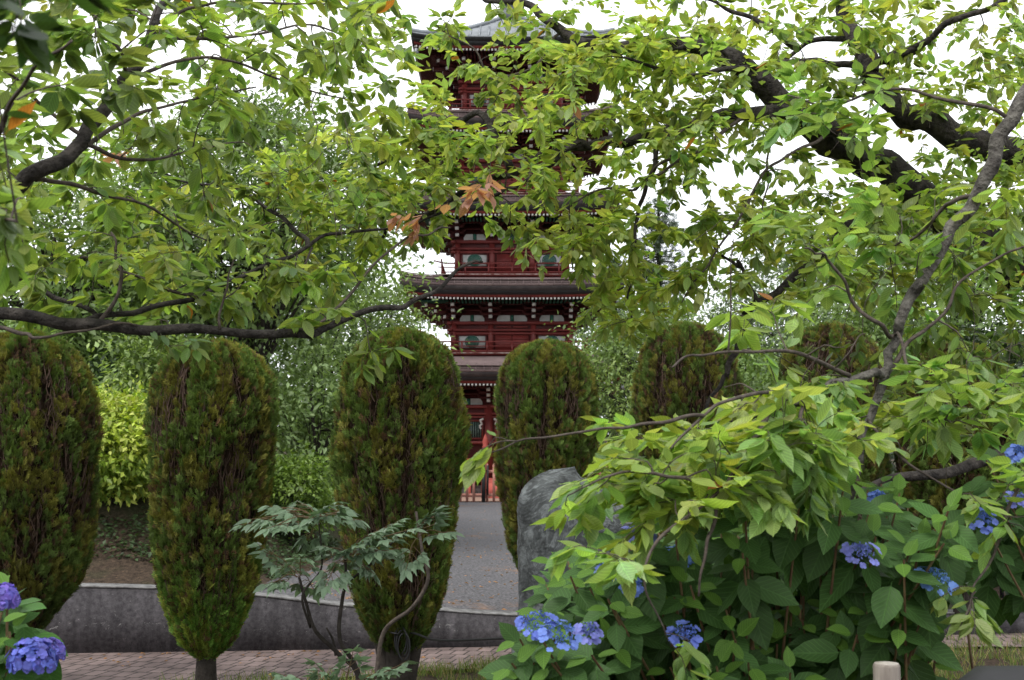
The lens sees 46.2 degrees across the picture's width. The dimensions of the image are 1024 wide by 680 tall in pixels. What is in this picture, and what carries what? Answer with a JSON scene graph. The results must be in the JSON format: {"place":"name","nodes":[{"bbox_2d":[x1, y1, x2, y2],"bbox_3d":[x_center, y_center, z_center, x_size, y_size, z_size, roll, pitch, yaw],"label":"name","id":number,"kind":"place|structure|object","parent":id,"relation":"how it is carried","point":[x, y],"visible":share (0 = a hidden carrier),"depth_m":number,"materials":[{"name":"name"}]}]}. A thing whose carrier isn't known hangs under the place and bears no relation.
{"place":"outdoors","nodes":[
{"label":"outdoors","id":0,"kind":"place"},
{"bbox_2d":[259,502,518,610],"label":"grey path","id":1,"kind":"structure","parent":0,"point":[487,524],"depth_m":13.80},
{"bbox_2d":[279,456,498,500],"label":"gravel yard","id":2,"kind":"structure","parent":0,"point":[477,499],"depth_m":29.23,"materials":[{"name":"grey gravel"}]},
{"bbox_2d":[307,464,607,501],"bbox_3d":[-0.015,3.304,27.832,12.030,0.890,0.072,0,-6,0],"label":"picket fence","id":3,"kind":"object","parent":2,"relation":"on","point":[473,494],"visible":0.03,"depth_m":27.79,"materials":[{"name":"red wood"}]},
{"bbox_2d":[399,4,628,497],"bbox_3d":[0.000,-4.396,34.384,6.185,18.132,6.680,0,-6,0],"label":"pagoda","id":4,"kind":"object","parent":2,"relation":"on","point":[503,301],"visible":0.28,"depth_m":32.48,"materials":[{"name":"red wood"}]},
{"bbox_2d":[457,335,486,348],"bbox_3d":[-1.080,0.049,32.501,0.800,0.390,0.069,0,-6,0],"label":"window","id":5,"kind":"structure","parent":4,"relation":"in","point":[459,337],"depth_m":32.49,"materials":[{"name":"white paint"}]},
{"bbox_2d":[461,253,487,266],"bbox_3d":[-1.019,-2.177,32.821,0.742,0.390,0.069,0,-6,0],"label":"window","id":6,"kind":"structure","parent":4,"relation":"in","point":[465,257],"depth_m":32.82,"materials":[{"name":"white paint"}]},
{"bbox_2d":[469,420,483,439],"bbox_3d":[-1.156,2.401,32.128,0.788,0.530,0.070,0,-6,0],"label":"window","id":7,"kind":"structure","parent":4,"relation":"in","point":[477,433],"depth_m":32.12,"materials":[{"name":"teal wood"}]},
{"bbox_2d":[466,172,489,183],"bbox_3d":[-0.958,-4.444,33.145,0.684,0.390,0.069,0,-6,0],"label":"window","id":8,"kind":"structure","parent":4,"relation":"in","point":[466,172],"depth_m":33.13,"materials":[{"name":"white paint"}]},
{"bbox_2d":[468,93,489,106],"bbox_3d":[-0.904,-6.687,33.457,0.632,0.390,0.069,0,-6,0],"label":"window","id":9,"kind":"structure","parent":4,"relation":"in","point":[470,95],"depth_m":33.44,"materials":[{"name":"white paint"}]},
{"bbox_2d":[494,420,496,477],"bbox_3d":[-0.241,2.943,32.077,0.462,1.618,0.060,0,-6,0],"label":"door panel","id":10,"kind":"structure","parent":4,"relation":"in","point":[495,431],"depth_m":32.12,"materials":[{"name":"red paint"}]},
{"bbox_2d":[495,326,511,349],"bbox_3d":[-0.231,-0.044,32.518,0.438,0.670,0.055,0,-6,0],"label":"door panel","id":11,"kind":"structure","parent":4,"relation":"in","point":[497,337],"depth_m":32.49,"materials":[{"name":"red paint"}]},
{"bbox_2d":[497,254,511,270],"bbox_3d":[-0.215,-2.168,32.827,0.406,0.670,0.055,0,-6,0],"label":"door panel","id":12,"kind":"structure","parent":4,"relation":"in","point":[500,257],"depth_m":32.80,"materials":[{"name":"red paint"}]},
{"bbox_2d":[498,169,511,191],"bbox_3d":[-0.199,-4.409,33.149,0.374,0.670,0.055,0,-6,0],"label":"door panel","id":13,"kind":"structure","parent":4,"relation":"in","point":[507,184],"depth_m":33.12,"materials":[{"name":"red paint"}]},
{"bbox_2d":[512,175,525,191],"bbox_3d":[0.199,-4.409,33.149,0.374,0.670,0.055,0,-6,0],"label":"door panel","id":14,"kind":"structure","parent":4,"relation":"in","point":[513,179],"depth_m":33.12,"materials":[{"name":"red paint"}]},
{"bbox_2d":[512,254,526,270],"bbox_3d":[0.215,-2.168,32.827,0.406,0.670,0.055,0,-6,0],"label":"door panel","id":15,"kind":"structure","parent":4,"relation":"in","point":[514,259],"depth_m":32.80,"materials":[{"name":"red paint"}]},
{"bbox_2d":[512,326,528,349],"bbox_3d":[0.231,-0.044,32.518,0.438,0.670,0.055,0,-6,0],"label":"door panel","id":16,"kind":"structure","parent":4,"relation":"in","point":[514,337],"depth_m":32.50,"materials":[{"name":"red paint"}]},
{"bbox_2d":[536,253,561,266],"bbox_3d":[1.019,-2.177,32.821,0.742,0.390,0.069,0,-6,0],"label":"window","id":17,"kind":"structure","parent":4,"relation":"in","point":[544,258],"depth_m":32.80,"materials":[{"name":"white paint"}]},
{"bbox_2d":[537,335,566,340],"bbox_3d":[1.080,0.049,32.501,0.800,0.390,0.069,0,-6,0],"label":"window","id":18,"kind":"structure","parent":4,"relation":"in","point":[543,337],"depth_m":32.50,"materials":[{"name":"white paint"}]},
{"bbox_2d":[587,252,636,437],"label":"conifer tree","id":19,"kind":"object","parent":2,"relation":"on","point":[615,404],"visible":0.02,"depth_m":39.88,"materials":[{"name":"green plant"}]},
{"bbox_2d":[612,196,703,411],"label":"conifer tree","id":20,"kind":"object","parent":2,"relation":"on","point":[658,258],"visible":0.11,"depth_m":36.26,"materials":[{"name":"green plant"}]},
{"bbox_2d":[0,0,1023,417],"label":"sky","id":21,"kind":"structure","parent":0,"point":[725,175],"materials":[{"name":"white"}]},
{"bbox_2d":[59,633,1023,679],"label":"brick path","id":22,"kind":"structure","parent":0,"point":[98,666],"depth_m":9.66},
{"bbox_2d":[60,518,517,665],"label":"fallen leaves","id":23,"kind":"object","parent":22,"relation":"on","point":[351,598],"visible":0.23,"depth_m":11.02,"materials":[{"name":"brown plant"}]},
{"bbox_2d":[81,441,1023,679],"bbox_3d":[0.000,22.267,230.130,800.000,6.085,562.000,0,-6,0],"label":"ground","id":24,"kind":"structure","parent":0,"point":[123,569],"depth_m":11.16,"materials":[{"name":"soil"}]},
{"bbox_2d":[0,572,67,679],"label":"hydrangea bush","id":25,"kind":"object","parent":24,"relation":"on","point":[27,652],"visible":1,"depth_m":3.33,"materials":[{"name":"blue plant"}]},
{"bbox_2d":[0,327,105,636],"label":"clipped thuja","id":26,"kind":"object","parent":24,"relation":"on","point":[51,438],"visible":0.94,"depth_m":8.25,"materials":[{"name":"green plant"}]},
{"bbox_2d":[0,294,121,386],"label":"evergreen shrub","id":27,"kind":"object","parent":24,"relation":"on","point":[8,324],"visible":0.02,"depth_m":14.39,"materials":[{"name":"green plant"}]},
{"bbox_2d":[0,151,225,380],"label":"broadleaf tree","id":28,"kind":"object","parent":24,"relation":"on","point":[71,292],"visible":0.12,"depth_m":15.89,"materials":[{"name":"green plant"}]},
{"bbox_2d":[3,228,224,371],"bbox_3d":[-6.386,0.028,19.264,5.182,3.892,5.706,3,-7,-26],"label":"broadleaf tree","id":29,"kind":"object","parent":24,"relation":"on","point":[59,294],"visible":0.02,"depth_m":17.97,"materials":[{"name":"green plant"}]},
{"bbox_2d":[93,375,150,511],"bbox_3d":[-3.938,1.059,11.986,2.544,1.502,2.264,-4,-7,31],"label":"maple shrub","id":30,"kind":"object","parent":24,"relation":"on","point":[119,462],"visible":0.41,"depth_m":11.52,"materials":[{"name":"green plant"}]},
{"bbox_2d":[86,316,222,456],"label":"broadleaf tree","id":31,"kind":"object","parent":24,"relation":"on","point":[135,356],"visible":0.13,"depth_m":13.42,"materials":[{"name":"green plant"}]},
{"bbox_2d":[85,335,298,446],"bbox_3d":[-4.842,1.077,15.263,4.149,2.711,3.949,4,-7,-35],"label":"evergreen shrub","id":32,"kind":"object","parent":24,"relation":"on","point":[100,367],"visible":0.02,"depth_m":14.95,"materials":[{"name":"green plant"}]},
{"bbox_2d":[141,336,281,679],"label":"clipped thuja","id":33,"kind":"object","parent":24,"relation":"on","point":[211,434],"visible":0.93,"depth_m":8.34,"materials":[{"name":"green plant"}]},
{"bbox_2d":[89,494,341,580],"bbox_3d":[-4.848,1.618,13.508,5.391,1.847,4.906,0,-6,0],"label":"bank ground cover","id":34,"kind":"object","parent":24,"relation":"on","point":[335,544],"visible":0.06,"depth_m":11.66,"materials":[{"name":"green plant"}]},
{"bbox_2d":[0,0,482,385],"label":"cherry tree","id":35,"kind":"object","parent":24,"relation":"on","point":[45,39],"visible":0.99,"depth_m":4.74,"materials":[{"name":"green plant"}]},
{"bbox_2d":[46,41,446,371],"bbox_3d":[-3.383,-0.857,15.696,5.134,5.627,5.360,0,-6,0],"label":"broadleaf tree","id":36,"kind":"object","parent":24,"relation":"on","point":[266,320],"visible":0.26,"depth_m":15.06,"materials":[{"name":"green plant"}]},
{"bbox_2d":[270,444,340,545],"bbox_3d":[-2.598,1.841,13.762,2.162,1.429,2.056,-2,-6,22],"label":"shrub","id":37,"kind":"object","parent":24,"relation":"on","point":[296,487],"visible":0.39,"depth_m":13.56,"materials":[{"name":"green plant"}]},
{"bbox_2d":[255,319,360,544],"bbox_3d":[-2.524,1.186,14.831,2.908,2.969,3.157,3,-7,-29],"label":"evergreen shrub","id":38,"kind":"object","parent":24,"relation":"on","point":[313,395],"visible":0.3,"depth_m":14.76,"materials":[{"name":"green plant"}]},
{"bbox_2d":[214,226,475,485],"bbox_3d":[-2.848,0.242,19.079,4.884,4.975,4.614,1,-6,-14],"label":"broadleaf tree","id":39,"kind":"object","parent":24,"relation":"on","point":[352,339],"visible":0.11,"depth_m":18.38,"materials":[{"name":"green plant"}]},
{"bbox_2d":[229,500,465,679],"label":"tree peony","id":40,"kind":"object","parent":24,"relation":"on","point":[290,515],"visible":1,"depth_m":5.23,"materials":[{"name":"green plant"}]},
{"bbox_2d":[290,281,456,372],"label":"broadleaf tree","id":41,"kind":"object","parent":24,"relation":"on","point":[406,320],"visible":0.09,"depth_m":25.17,"materials":[{"name":"green plant"}]},
{"bbox_2d":[326,324,471,679],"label":"clipped thuja","id":42,"kind":"object","parent":24,"relation":"on","point":[400,440],"visible":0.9,"depth_m":8.14,"materials":[{"name":"green plant"}]},
{"bbox_2d":[374,511,429,678],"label":"vine stem","id":43,"kind":"object","parent":42,"relation":"attached to","point":[392,622],"visible":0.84,"depth_m":7.82,"materials":[{"name":"brown plant"}]},
{"bbox_2d":[394,627,410,659],"bbox_3d":[-0.740,2.047,8.093,0.115,0.220,0.032,0,-6,0],"label":"cable coil","id":44,"kind":"object","parent":42,"relation":"hanging from","point":[407,644],"visible":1,"depth_m":8.09,"materials":[{"name":"black rubber"}]},
{"bbox_2d":[387,631,503,641],"bbox_3d":[-0.320,1.682,6.870,0.195,0.371,2.916,2,-6,-19],"label":"cable","id":45,"kind":"object","parent":42,"relation":"attached to","point":[474,639],"visible":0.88,"depth_m":6.80,"materials":[{"name":"black rubber"}]},
{"bbox_2d":[482,465,488,501],"bbox_3d":[-0.625,3.322,27.736,0.170,1.075,0.100,0,-6,0],"label":"gate post","id":46,"kind":"object","parent":24,"relation":"on","point":[483,488],"visible":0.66,"depth_m":27.70,"materials":[{"name":"brown wood"}]},
{"bbox_2d":[43,583,1023,652],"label":"retaining wall","id":47,"kind":"structure","parent":24,"relation":"on","point":[106,618],"depth_m":10.24,"materials":[{"name":"concrete"}]},
{"bbox_2d":[491,337,600,570],"bbox_3d":[0.316,1.250,11.140,1.042,2.569,1.100,0,-6,0],"label":"clipped thuja","id":48,"kind":"object","parent":24,"relation":"on","point":[546,387],"visible":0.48,"depth_m":10.84,"materials":[{"name":"green plant"}]},
{"bbox_2d":[511,467,634,653],"bbox_3d":[0.315,1.388,5.602,0.669,1.586,0.461,0,-6,0],"label":"stone monument","id":49,"kind":"object","parent":24,"relation":"on","point":[534,503],"visible":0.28,"depth_m":5.47,"materials":[{"name":"grey stone"}]},
{"bbox_2d":[159,630,1023,679],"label":"grass","id":50,"kind":"structure","parent":24,"relation":"on","point":[441,669],"depth_m":9.25,"materials":[{"name":"green plant"}]},
{"bbox_2d":[278,303,933,472],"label":"woodland","id":51,"kind":"object","parent":24,"relation":"on","point":[584,336],"depth_m":54.22,"materials":[{"name":"green plant"}]},
{"bbox_2d":[268,0,1023,487],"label":"cherry tree","id":52,"kind":"object","parent":24,"relation":"on","point":[612,60],"visible":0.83,"depth_m":6.45,"materials":[{"name":"green plant"}]},
{"bbox_2d":[544,281,766,449],"bbox_3d":[3.041,1.172,25.764,5.233,5.276,5.511,0,-6,0],"label":"broadleaf tree","id":53,"kind":"object","parent":24,"relation":"on","point":[618,356],"visible":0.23,"depth_m":25.76,"materials":[{"name":"green plant"}]},
{"bbox_2d":[628,320,751,547],"bbox_3d":[1.665,1.184,11.234,1.152,2.773,1.123,-3,-7,26],"label":"clipped thuja","id":54,"kind":"object","parent":24,"relation":"on","point":[684,386],"visible":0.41,"depth_m":10.98,"materials":[{"name":"green plant"}]},
{"bbox_2d":[614,307,791,420],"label":"broadleaf tree","id":55,"kind":"object","parent":24,"relation":"on","point":[749,372],"visible":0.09,"depth_m":20.53,"materials":[{"name":"green plant"}]},
{"bbox_2d":[478,468,978,679],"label":"hydrangea bush","id":56,"kind":"object","parent":24,"relation":"on","point":[850,596],"visible":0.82,"depth_m":3.77,"materials":[{"name":"green plant"}]},
{"bbox_2d":[459,57,1023,679],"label":"cherry tree","id":57,"kind":"object","parent":24,"relation":"on","point":[777,463],"visible":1,"depth_m":3.79,"materials":[{"name":"green plant"}]},
{"bbox_2d":[856,479,862,520],"bbox_3d":[1.143,0.782,4.011,0.102,0.632,0.028,4,-7,-37],"label":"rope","id":58,"kind":"object","parent":57,"relation":"hanging from","point":[859,515],"visible":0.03,"depth_m":4.05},
{"bbox_2d":[659,194,938,397],"bbox_3d":[6.513,0.261,26.826,7.567,7.071,7.769,0,-6,0],"label":"broadleaf tree","id":59,"kind":"object","parent":24,"relation":"on","point":[784,265],"visible":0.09,"depth_m":26.82,"materials":[{"name":"green plant"}]},
{"bbox_2d":[773,320,893,514],"bbox_3d":[3.106,1.208,11.528,1.123,2.827,1.185,0,-6,0],"label":"clipped thuja","id":60,"kind":"object","parent":24,"relation":"on","point":[826,333],"visible":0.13,"depth_m":11.33,"materials":[{"name":"green plant"}]},
{"bbox_2d":[873,661,900,679],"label":"wooden post","id":61,"kind":"object","parent":24,"relation":"on","point":[885,670],"visible":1,"depth_m":3.25,"materials":[{"name":"beige wood"}]},
{"bbox_2d":[761,161,1023,455],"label":"broadleaf tree","id":62,"kind":"object","parent":24,"relation":"on","point":[876,334],"visible":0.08,"depth_m":17.86,"materials":[{"name":"green plant"}]},
{"bbox_2d":[890,310,1023,510],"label":"evergreen shrub","id":63,"kind":"object","parent":24,"relation":"on","point":[976,339],"visible":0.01,"depth_m":13.82,"materials":[{"name":"green plant"}]},
{"bbox_2d":[892,340,1023,614],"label":"clipped thuja","id":64,"kind":"object","parent":24,"relation":"on","point":[933,493],"visible":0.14,"depth_m":10.95,"materials":[{"name":"green plant"}]},
{"bbox_2d":[969,586,1003,597],"bbox_3d":[4.900,2.515,12.408,3.400,0.370,0.040,0,-6,0],"label":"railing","id":65,"kind":"object","parent":24,"relation":"on","point":[1001,592],"depth_m":12.38,"materials":[{"name":"black metal"}]},
{"bbox_2d":[958,665,1023,679],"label":"rock","id":66,"kind":"object","parent":24,"relation":"on","point":[996,673],"visible":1,"depth_m":2.51,"materials":[{"name":"grey stone"}]},
{"bbox_2d":[962,440,1023,629],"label":"hydrangea bush","id":67,"kind":"object","parent":24,"relation":"on","point":[1005,571],"visible":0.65,"depth_m":4.11,"materials":[{"name":"green plant"}]}
]}

